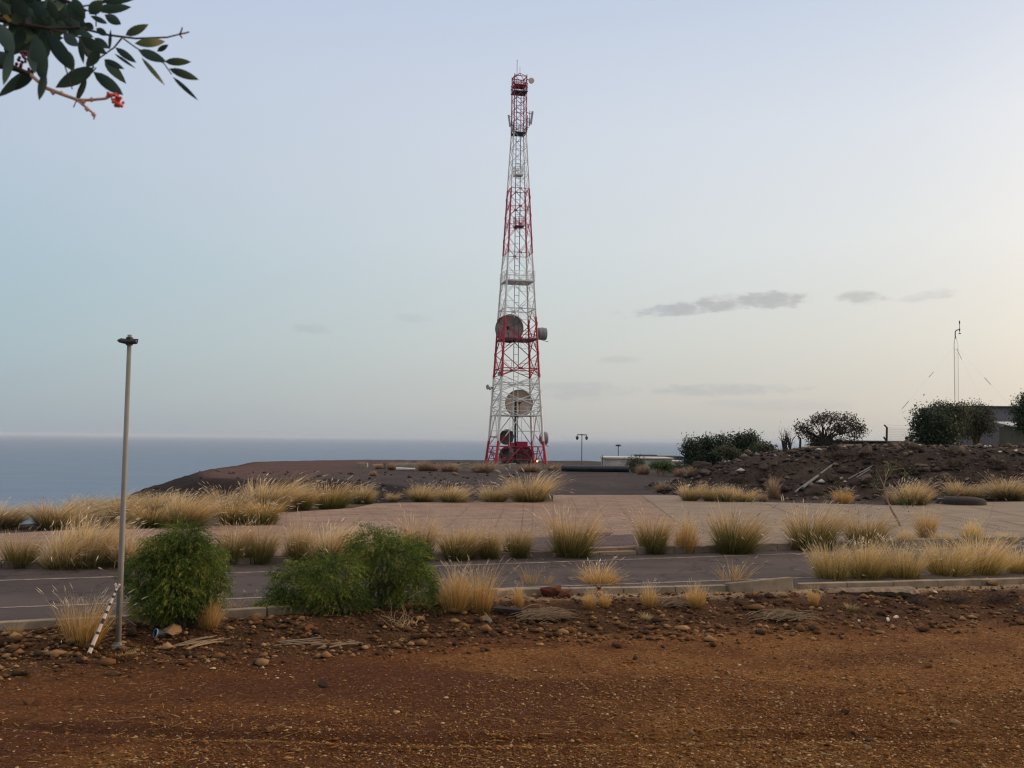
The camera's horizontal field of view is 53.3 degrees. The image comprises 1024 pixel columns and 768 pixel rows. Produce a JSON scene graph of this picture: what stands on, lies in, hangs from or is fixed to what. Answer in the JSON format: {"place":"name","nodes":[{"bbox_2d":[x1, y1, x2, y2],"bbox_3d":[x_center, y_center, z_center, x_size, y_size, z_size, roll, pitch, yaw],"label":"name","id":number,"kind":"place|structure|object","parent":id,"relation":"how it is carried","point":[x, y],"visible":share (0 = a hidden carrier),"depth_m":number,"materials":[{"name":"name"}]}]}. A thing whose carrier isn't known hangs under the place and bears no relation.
{"place":"outdoors","nodes":[
{"label":"outdoors","id":0,"kind":"place"},
{"bbox_2d":[0,495,716,560],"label":"paving","id":1,"kind":"structure","parent":0,"point":[449,512],"depth_m":33.50,"materials":[{"name":"beige tile"}]},
{"bbox_2d":[431,481,483,502],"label":"grass clump","id":2,"kind":"object","parent":1,"relation":"on","point":[451,495],"visible":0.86,"depth_m":42.24,"materials":[{"name":"plant"}]},
{"bbox_2d":[521,534,636,549],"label":"driveway setts","id":3,"kind":"structure","parent":1,"relation":"on","point":[618,540],"depth_m":26.56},
{"bbox_2d":[0,435,809,524],"bbox_3d":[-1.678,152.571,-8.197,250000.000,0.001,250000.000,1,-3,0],"label":"sea","id":4,"kind":"structure","parent":0,"point":[34,468],"depth_m":8624.36,"materials":[{"name":"liquid"}]},
{"bbox_2d":[0,444,1023,767],"bbox_3d":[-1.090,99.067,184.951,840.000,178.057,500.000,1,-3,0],"label":"ground","id":5,"kind":"structure","parent":0,"point":[288,692],"depth_m":12.96,"materials":[{"name":"soil"}]},
{"bbox_2d":[0,496,52,528],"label":"grass clump","id":6,"kind":"object","parent":5,"relation":"on","point":[9,519],"visible":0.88,"depth_m":30.07,"materials":[{"name":"plant"}]},
{"bbox_2d":[0,523,55,568],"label":"grass clump","id":7,"kind":"object","parent":5,"relation":"on","point":[22,555],"visible":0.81,"depth_m":21.27,"materials":[{"name":"plant"}]},
{"bbox_2d":[2,496,131,530],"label":"grass clump","id":8,"kind":"object","parent":5,"relation":"on","point":[44,518],"visible":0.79,"depth_m":29.86,"materials":[{"name":"plant"}]},
{"bbox_2d":[32,516,117,570],"bbox_3d":[-9.030,3.359,21.573,2.186,1.126,2.047,0,2,-35],"label":"grass clump","id":9,"kind":"object","parent":5,"relation":"on","point":[56,558],"visible":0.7,"depth_m":21.06,"materials":[{"name":"plant"}]},
{"bbox_2d":[44,488,131,518],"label":"grass clump","id":10,"kind":"object","parent":5,"relation":"on","point":[96,500],"visible":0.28,"depth_m":69.33,"materials":[{"name":"plant"}]},
{"bbox_2d":[36,584,149,649],"bbox_3d":[-5.744,3.129,13.833,1.173,0.889,1.125,-1,-4,34],"label":"grass clump","id":11,"kind":"object","parent":5,"relation":"on","point":[83,636],"visible":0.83,"depth_m":13.81,"materials":[{"name":"plant"}]},
{"bbox_2d":[0,0,198,119],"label":"tree","id":12,"kind":"object","parent":5,"relation":"on","point":[34,31],"visible":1,"depth_m":1.64,"materials":[{"name":"green plant"}]},
{"bbox_2d":[88,583,120,652],"bbox_3d":[-5.496,3.159,13.694,0.087,0.909,0.534,-1,-3,25],"label":"stake","id":13,"kind":"object","parent":5,"relation":"on","point":[91,647],"visible":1,"depth_m":13.67,"materials":[{"name":"paint"}]},
{"bbox_2d":[60,505,158,568],"bbox_3d":[-8.572,3.253,21.698,2.096,1.371,1.593,1,-6,-37],"label":"grass clump","id":14,"kind":"object","parent":5,"relation":"on","point":[101,552],"visible":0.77,"depth_m":21.39,"materials":[{"name":"plant"}]},
{"bbox_2d":[104,335,137,647],"bbox_3d":[-5.420,1.499,14.094,0.494,4.370,0.244,1,-3,0],"label":"lamp post","id":15,"kind":"object","parent":5,"relation":"on","point":[129,341],"visible":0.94,"depth_m":14.03,"materials":[{"name":"metal"}]},
{"bbox_2d":[96,526,161,567],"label":"grass clump","id":16,"kind":"object","parent":5,"relation":"on","point":[128,549],"visible":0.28,"depth_m":21.43,"materials":[{"name":"plant"}]},
{"bbox_2d":[93,488,171,521],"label":"grass clump","id":17,"kind":"object","parent":5,"relation":"on","point":[128,504],"visible":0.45,"depth_m":32.81,"materials":[{"name":"plant"}]},
{"bbox_2d":[109,495,181,528],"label":"grass clump","id":18,"kind":"object","parent":5,"relation":"on","point":[151,521],"visible":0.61,"depth_m":30.64,"materials":[{"name":"plant"}]},
{"bbox_2d":[0,603,327,630],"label":"kerb","id":19,"kind":"structure","parent":5,"relation":"on","point":[239,613],"depth_m":15.16,"materials":[{"name":"concrete"}]},
{"bbox_2d":[133,487,200,513],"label":"grass clump","id":20,"kind":"object","parent":5,"relation":"on","point":[157,501],"visible":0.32,"depth_m":61.78,"materials":[{"name":"plant"}]},
{"bbox_2d":[111,508,238,628],"bbox_3d":[-4.922,2.739,14.994,1.827,1.822,1.384,1,-3,0],"label":"shrub","id":21,"kind":"object","parent":5,"relation":"on","point":[167,576],"visible":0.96,"depth_m":14.81,"materials":[{"name":"green plant"}]},
{"bbox_2d":[152,487,238,527],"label":"grass clump","id":22,"kind":"object","parent":5,"relation":"on","point":[194,512],"visible":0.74,"depth_m":29.25,"materials":[{"name":"plant"}]},
{"bbox_2d":[173,635,229,649],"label":"sticks","id":23,"kind":"object","parent":5,"relation":"on","point":[195,643],"visible":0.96,"depth_m":14.26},
{"bbox_2d":[196,591,230,629],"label":"grass clump","id":24,"kind":"object","parent":5,"relation":"on","point":[210,622],"visible":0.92,"depth_m":14.81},
{"bbox_2d":[189,480,256,512],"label":"grass clump","id":25,"kind":"object","parent":5,"relation":"on","point":[230,498],"visible":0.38,"depth_m":36.94,"materials":[{"name":"plant"}]},
{"bbox_2d":[200,510,274,564],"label":"grass clump","id":26,"kind":"object","parent":5,"relation":"on","point":[235,550],"visible":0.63,"depth_m":22.22,"materials":[{"name":"plant"}]},
{"bbox_2d":[205,493,277,524],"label":"grass clump","id":27,"kind":"object","parent":5,"relation":"on","point":[230,519],"visible":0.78,"depth_m":30.35,"materials":[{"name":"plant"}]},
{"bbox_2d":[228,511,294,565],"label":"grass clump","id":28,"kind":"object","parent":5,"relation":"on","point":[262,548],"visible":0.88,"depth_m":22.36,"materials":[{"name":"plant"}]},
{"bbox_2d":[225,493,305,525],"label":"grass clump","id":29,"kind":"object","parent":5,"relation":"on","point":[271,515],"visible":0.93,"depth_m":30.51,"materials":[{"name":"plant"}]},
{"bbox_2d":[0,550,552,567],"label":"kerb","id":30,"kind":"structure","parent":5,"relation":"on","point":[281,559],"depth_m":22.45,"materials":[{"name":"concrete"}]},
{"bbox_2d":[238,471,341,512],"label":"grass clump","id":31,"kind":"object","parent":5,"relation":"on","point":[267,495],"visible":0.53,"depth_m":37.64,"materials":[{"name":"plant"}]},
{"bbox_2d":[271,637,323,645],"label":"sticks","id":32,"kind":"object","parent":5,"relation":"on","point":[298,641],"visible":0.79,"depth_m":14.63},
{"bbox_2d":[275,508,327,563],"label":"grass clump","id":33,"kind":"object","parent":5,"relation":"on","point":[298,546],"visible":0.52,"depth_m":22.54,"materials":[{"name":"plant"}]},
{"bbox_2d":[293,480,329,510],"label":"grass clump","id":34,"kind":"object","parent":5,"relation":"on","point":[307,505],"visible":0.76,"depth_m":38.68,"materials":[{"name":"plant"}]},
{"bbox_2d":[304,476,378,508],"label":"grass clump","id":35,"kind":"object","parent":5,"relation":"on","point":[330,501],"visible":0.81,"depth_m":39.77,"materials":[{"name":"plant"}]},
{"bbox_2d":[301,516,389,564],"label":"grass clump","id":36,"kind":"object","parent":5,"relation":"on","point":[333,543],"visible":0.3,"depth_m":22.42,"materials":[{"name":"plant"}]},
{"bbox_2d":[247,517,448,617],"bbox_3d":[-2.646,2.991,16.683,3.313,1.580,1.926,2,-3,-25],"label":"shrub","id":37,"kind":"object","parent":5,"relation":"on","point":[315,584],"visible":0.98,"depth_m":16.56,"materials":[{"name":"green plant"}]},
{"bbox_2d":[350,479,383,503],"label":"grass clump","id":38,"kind":"object","parent":5,"relation":"on","point":[363,498],"visible":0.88,"depth_m":43.01,"materials":[{"name":"plant"}]},
{"bbox_2d":[383,503,451,560],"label":"grass clump","id":39,"kind":"object","parent":5,"relation":"on","point":[432,534],"visible":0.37,"depth_m":23.32,"materials":[{"name":"plant"}]},
{"bbox_2d":[402,479,443,501],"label":"grass clump","id":40,"kind":"object","parent":5,"relation":"on","point":[420,495],"visible":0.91,"depth_m":44.52,"materials":[{"name":"plant"}]},
{"bbox_2d":[428,560,481,612],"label":"grass clump","id":41,"kind":"object","parent":5,"relation":"on","point":[458,601],"visible":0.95,"depth_m":16.54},
{"bbox_2d":[424,516,499,561],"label":"grass clump","id":42,"kind":"object","parent":5,"relation":"on","point":[456,551],"visible":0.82,"depth_m":23.39,"materials":[{"name":"plant"}]},
{"bbox_2d":[446,521,492,558],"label":"grass clump","id":43,"kind":"object","parent":5,"relation":"on","point":[475,550],"visible":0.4,"depth_m":23.71,"materials":[{"name":"plant"}]},
{"bbox_2d":[460,460,501,472],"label":"grass clump","id":44,"kind":"object","parent":5,"relation":"on","point":[484,469],"visible":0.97,"depth_m":84.28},
{"bbox_2d":[446,555,520,613],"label":"grass clump","id":45,"kind":"object","parent":5,"relation":"on","point":[480,603],"visible":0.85,"depth_m":16.72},
{"bbox_2d":[476,511,508,559],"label":"grass clump","id":46,"kind":"object","parent":5,"relation":"on","point":[488,550],"visible":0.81,"depth_m":23.68,"materials":[{"name":"plant"}]},
{"bbox_2d":[470,480,524,501],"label":"grass clump","id":47,"kind":"object","parent":5,"relation":"on","point":[492,496],"visible":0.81,"depth_m":42.81,"materials":[{"name":"plant"}]},
{"bbox_2d":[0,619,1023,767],"bbox_3d":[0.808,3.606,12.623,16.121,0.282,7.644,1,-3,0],"label":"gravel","id":48,"kind":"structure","parent":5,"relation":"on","point":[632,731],"depth_m":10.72,"materials":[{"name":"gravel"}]},
{"bbox_2d":[0,603,1023,767],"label":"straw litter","id":49,"kind":"object","parent":5,"relation":"on","point":[500,720],"visible":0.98,"depth_m":10.47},
{"bbox_2d":[0,579,1023,683],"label":"rubble","id":50,"kind":"object","parent":5,"relation":"on","point":[16,637],"visible":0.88,"depth_m":15.59,"materials":[{"name":"stone"}]},
{"bbox_2d":[484,60,548,463],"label":"lattice tower","id":51,"kind":"structure","parent":5,"relation":"on","point":[509,328],"depth_m":116.69,"materials":[{"name":"red paint"}]},
{"bbox_2d":[496,517,543,559],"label":"grass clump","id":52,"kind":"object","parent":5,"relation":"on","point":[520,549],"visible":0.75,"depth_m":24.00,"materials":[{"name":"plant"}]},
{"bbox_2d":[484,465,573,501],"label":"grass clump","id":53,"kind":"object","parent":5,"relation":"on","point":[534,494],"visible":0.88,"depth_m":43.07,"materials":[{"name":"plant"}]},
{"bbox_2d":[509,604,583,621],"bbox_3d":[0.573,3.737,16.688,1.291,0.214,0.776,1,-3,0],"label":"straw heap","id":54,"kind":"object","parent":5,"relation":"on","point":[544,613],"visible":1,"depth_m":16.59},
{"bbox_2d":[114,439,1023,514],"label":"rubble","id":55,"kind":"object","parent":5,"relation":"on","point":[834,447],"visible":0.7,"depth_m":54.97,"materials":[{"name":"stone"}]},
{"bbox_2d":[524,495,620,559],"bbox_3d":[1.565,3.448,24.228,2.515,1.518,1.909,4,3,38],"label":"grass clump","id":56,"kind":"object","parent":5,"relation":"on","point":[569,544],"visible":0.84,"depth_m":24.20,"materials":[{"name":"plant"}]},
{"bbox_2d":[561,465,628,471],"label":"pipe","id":57,"kind":"object","parent":5,"relation":"on","point":[586,468],"visible":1,"depth_m":86.48,"materials":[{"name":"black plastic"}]},
{"bbox_2d":[563,556,631,584],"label":"grass clump","id":58,"kind":"object","parent":5,"relation":"on","point":[594,578],"visible":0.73,"depth_m":19.98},
{"bbox_2d":[488,584,726,596],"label":"kerb","id":59,"kind":"structure","parent":5,"relation":"on","point":[636,589],"depth_m":18.58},
{"bbox_2d":[620,454,650,472],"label":"shrub","id":60,"kind":"object","parent":5,"relation":"on","point":[635,462],"visible":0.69,"depth_m":87.73,"materials":[{"name":"green plant"}]},
{"bbox_2d":[600,454,683,467],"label":"building","id":61,"kind":"structure","parent":5,"relation":"on","point":[616,460],"depth_m":103.75,"materials":[{"name":"metal"}]},
{"bbox_2d":[638,577,661,608],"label":"grass clump","id":62,"kind":"object","parent":5,"relation":"on","point":[648,603],"visible":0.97,"depth_m":17.34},
{"bbox_2d":[621,499,689,554],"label":"grass clump","id":63,"kind":"object","parent":5,"relation":"on","point":[656,545],"visible":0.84,"depth_m":25.16,"materials":[{"name":"plant"}]},
{"bbox_2d":[647,459,674,475],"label":"shrub","id":64,"kind":"object","parent":5,"relation":"on","point":[661,466],"visible":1,"depth_m":79.67,"materials":[{"name":"green plant"}]},
{"bbox_2d":[670,503,704,553],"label":"grass clump","id":65,"kind":"object","parent":5,"relation":"on","point":[688,536],"visible":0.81,"depth_m":25.51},
{"bbox_2d":[676,432,707,471],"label":"tree","id":66,"kind":"object","parent":5,"relation":"on","point":[691,451],"visible":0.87,"depth_m":87.48,"materials":[{"name":"green plant"}]},
{"bbox_2d":[677,578,712,608],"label":"grass clump","id":67,"kind":"object","parent":5,"relation":"on","point":[696,600],"visible":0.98,"depth_m":17.59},
{"bbox_2d":[693,429,730,464],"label":"tree","id":68,"kind":"object","parent":5,"relation":"on","point":[713,459],"visible":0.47,"depth_m":89.15,"materials":[{"name":"green plant"}]},
{"bbox_2d":[710,444,745,462],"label":"sapling","id":69,"kind":"object","parent":5,"relation":"on","point":[726,452],"visible":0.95,"depth_m":59.84,"materials":[{"name":"green plant"}]},
{"bbox_2d":[723,428,763,453],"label":"tree","id":70,"kind":"object","parent":5,"relation":"on","point":[744,441],"visible":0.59,"depth_m":85.40,"materials":[{"name":"green plant"}]},
{"bbox_2d":[692,489,797,555],"bbox_3d":[5.756,3.479,25.704,2.607,1.695,2.322,7,-3,-17],"label":"grass clump","id":71,"kind":"object","parent":5,"relation":"on","point":[728,543],"visible":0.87,"depth_m":25.41,"materials":[{"name":"plant"}]},
{"bbox_2d":[725,577,793,591],"bbox_3d":[4.632,3.822,19.106,1.297,0.411,0.250,1,-3,-12],"label":"kerb stone","id":72,"kind":"object","parent":5,"relation":"on","point":[777,584],"visible":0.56,"depth_m":19.02,"materials":[{"name":"concrete"}]},
{"bbox_2d":[749,437,780,452],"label":"shrub","id":73,"kind":"object","parent":5,"relation":"on","point":[764,447],"visible":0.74,"depth_m":77.85,"materials":[{"name":"green plant"}]},
{"bbox_2d":[764,476,782,498],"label":"grass clump","id":74,"kind":"object","parent":5,"relation":"on","point":[772,489],"visible":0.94,"depth_m":49.72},
{"bbox_2d":[746,609,824,621],"bbox_3d":[4.572,3.850,17.123,1.389,0.185,0.686,1,-3,0],"label":"straw heap","id":75,"kind":"object","parent":5,"relation":"on","point":[785,614],"visible":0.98,"depth_m":16.99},
{"bbox_2d":[761,494,878,551],"bbox_3d":[8.086,3.599,26.641,3.152,1.591,2.340,-4,-1,-23],"label":"grass clump","id":76,"kind":"object","parent":5,"relation":"on","point":[818,531],"visible":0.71,"depth_m":26.43,"materials":[{"name":"plant"}]},
{"bbox_2d":[635,536,1023,553],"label":"kerb","id":77,"kind":"structure","parent":5,"relation":"on","point":[678,549],"depth_m":27.08,"materials":[{"name":"concrete"}]},
{"bbox_2d":[791,409,871,445],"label":"tree","id":78,"kind":"object","parent":5,"relation":"on","point":[840,428],"visible":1,"depth_m":71.79,"materials":[{"name":"green plant"}]},
{"bbox_2d":[796,532,866,579],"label":"grass clump","id":79,"kind":"object","parent":5,"relation":"on","point":[831,570],"visible":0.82,"depth_m":21.00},
{"bbox_2d":[823,485,859,503],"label":"grass clump","id":80,"kind":"object","parent":5,"relation":"on","point":[846,499],"visible":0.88,"depth_m":46.64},
{"bbox_2d":[829,527,908,579],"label":"grass clump","id":81,"kind":"object","parent":5,"relation":"on","point":[863,566],"visible":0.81,"depth_m":21.06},
{"bbox_2d":[820,586,920,596],"bbox_3d":[6.845,3.960,19.310,1.960,0.224,0.604,1,-3,-12],"label":"ground crust","id":82,"kind":"object","parent":5,"relation":"on","point":[884,591],"visible":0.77,"depth_m":19.22},
{"bbox_2d":[828,504,918,549],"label":"grass clump","id":83,"kind":"object","parent":5,"relation":"on","point":[864,533],"visible":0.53,"depth_m":27.21,"materials":[{"name":"plant"}]},
{"bbox_2d":[860,533,948,578],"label":"grass clump","id":84,"kind":"object","parent":5,"relation":"on","point":[909,572],"visible":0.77,"depth_m":21.19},
{"bbox_2d":[796,577,1023,589],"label":"kerb","id":85,"kind":"structure","parent":5,"relation":"on","point":[939,582],"depth_m":19.89,"materials":[{"name":"concrete"}]},
{"bbox_2d":[888,475,941,505],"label":"grass clump","id":86,"kind":"object","parent":5,"relation":"on","point":[915,498],"visible":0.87,"depth_m":43.64,"materials":[{"name":"plant"}]},
{"bbox_2d":[900,501,946,537],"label":"grass clump","id":87,"kind":"object","parent":5,"relation":"on","point":[924,525],"visible":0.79,"depth_m":28.73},
{"bbox_2d":[904,394,969,445],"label":"tree","id":88,"kind":"object","parent":5,"relation":"on","point":[932,428],"visible":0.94,"depth_m":73.53,"materials":[{"name":"green plant"}]},
{"bbox_2d":[927,399,974,440],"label":"tree","id":89,"kind":"object","parent":5,"relation":"on","point":[960,411],"visible":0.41,"depth_m":75.35,"materials":[{"name":"green plant"}]},
{"bbox_2d":[905,528,1000,576],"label":"grass clump","id":90,"kind":"object","parent":5,"relation":"on","point":[953,567],"visible":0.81,"depth_m":21.72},
{"bbox_2d":[922,406,1018,445],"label":"grey building","id":91,"kind":"structure","parent":5,"relation":"on","point":[1000,415],"depth_m":91.93,"materials":[{"name":"paint"}]},
{"bbox_2d":[937,476,1003,498],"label":"grass clump","id":92,"kind":"object","parent":5,"relation":"on","point":[954,491],"visible":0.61,"depth_m":49.50,"materials":[{"name":"plant"}]},
{"bbox_2d":[952,511,993,542],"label":"grass clump","id":93,"kind":"object","parent":5,"relation":"on","point":[971,529],"visible":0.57,"depth_m":28.70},
{"bbox_2d":[955,398,1001,444],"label":"tree","id":94,"kind":"object","parent":5,"relation":"on","point":[980,424],"visible":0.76,"depth_m":77.49,"materials":[{"name":"green plant"}]},
{"bbox_2d":[939,520,1023,575],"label":"grass clump","id":95,"kind":"object","parent":5,"relation":"on","point":[993,567],"visible":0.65,"depth_m":21.91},
{"bbox_2d":[967,581,1023,603],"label":"dry shrub","id":96,"kind":"object","parent":5,"relation":"on","point":[990,599],"visible":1,"depth_m":18.82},
{"bbox_2d":[973,471,1023,499],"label":"grass clump","id":97,"kind":"object","parent":5,"relation":"on","point":[1009,492],"visible":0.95,"depth_m":49.37,"materials":[{"name":"plant"}]},
{"bbox_2d":[994,542,1023,573],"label":"grass clump","id":98,"kind":"object","parent":5,"relation":"on","point":[1018,568],"visible":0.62,"depth_m":22.26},
{"bbox_2d":[997,421,1023,444],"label":"shed","id":99,"kind":"structure","parent":5,"relation":"on","point":[1006,435],"depth_m":87.07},
{"bbox_2d":[1004,392,1023,435],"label":"tree","id":100,"kind":"object","parent":5,"relation":"on","point":[1019,419],"visible":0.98,"depth_m":79.69,"materials":[{"name":"green plant"}]},
{"bbox_2d":[0,543,1023,622],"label":"road","id":101,"kind":"structure","parent":0,"point":[670,568],"depth_m":21.00,"materials":[{"name":"asphalt"}]},
{"bbox_2d":[0,573,930,607],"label":"road edge line","id":102,"kind":"object","parent":101,"relation":"on","point":[407,591],"visible":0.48,"depth_m":19.38,"materials":[{"name":"white paint"}]},
{"bbox_2d":[0,545,1023,580],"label":"road edge line","id":103,"kind":"object","parent":101,"relation":"on","point":[501,563],"visible":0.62,"depth_m":23.37,"materials":[{"name":"white paint"}]},
{"bbox_2d":[0,0,1023,442],"label":"sky","id":104,"kind":"structure","parent":0,"point":[763,216],"materials":[{"name":"blue"}]},
{"bbox_2d":[642,495,1023,542],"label":"paving","id":105,"kind":"structure","parent":0,"point":[1014,509],"depth_m":37.74,"materials":[{"name":"concrete"}]},
{"bbox_2d":[673,478,713,500],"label":"grass clump","id":106,"kind":"object","parent":105,"relation":"on","point":[687,495],"visible":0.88,"depth_m":45.04,"materials":[{"name":"plant"}]},
{"bbox_2d":[693,481,727,501],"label":"grass clump","id":107,"kind":"object","parent":105,"relation":"on","point":[710,496],"visible":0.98,"depth_m":44.78,"materials":[{"name":"plant"}]},
{"bbox_2d":[729,485,767,501],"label":"grass clump","id":108,"kind":"object","parent":105,"relation":"on","point":[739,496],"visible":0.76,"depth_m":44.80,"materials":[{"name":"plant"}]},
{"bbox_2d":[869,455,912,525],"bbox_3d":[12.152,3.423,32.752,0.772,2.302,1.429,3,-4,-40],"label":"dead sapling","id":109,"kind":"object","parent":105,"relation":"on","point":[890,507],"visible":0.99,"depth_m":32.66,"materials":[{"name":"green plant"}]},
{"bbox_2d":[936,496,986,505],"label":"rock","id":110,"kind":"object","parent":105,"relation":"on","point":[961,500],"visible":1,"depth_m":44.19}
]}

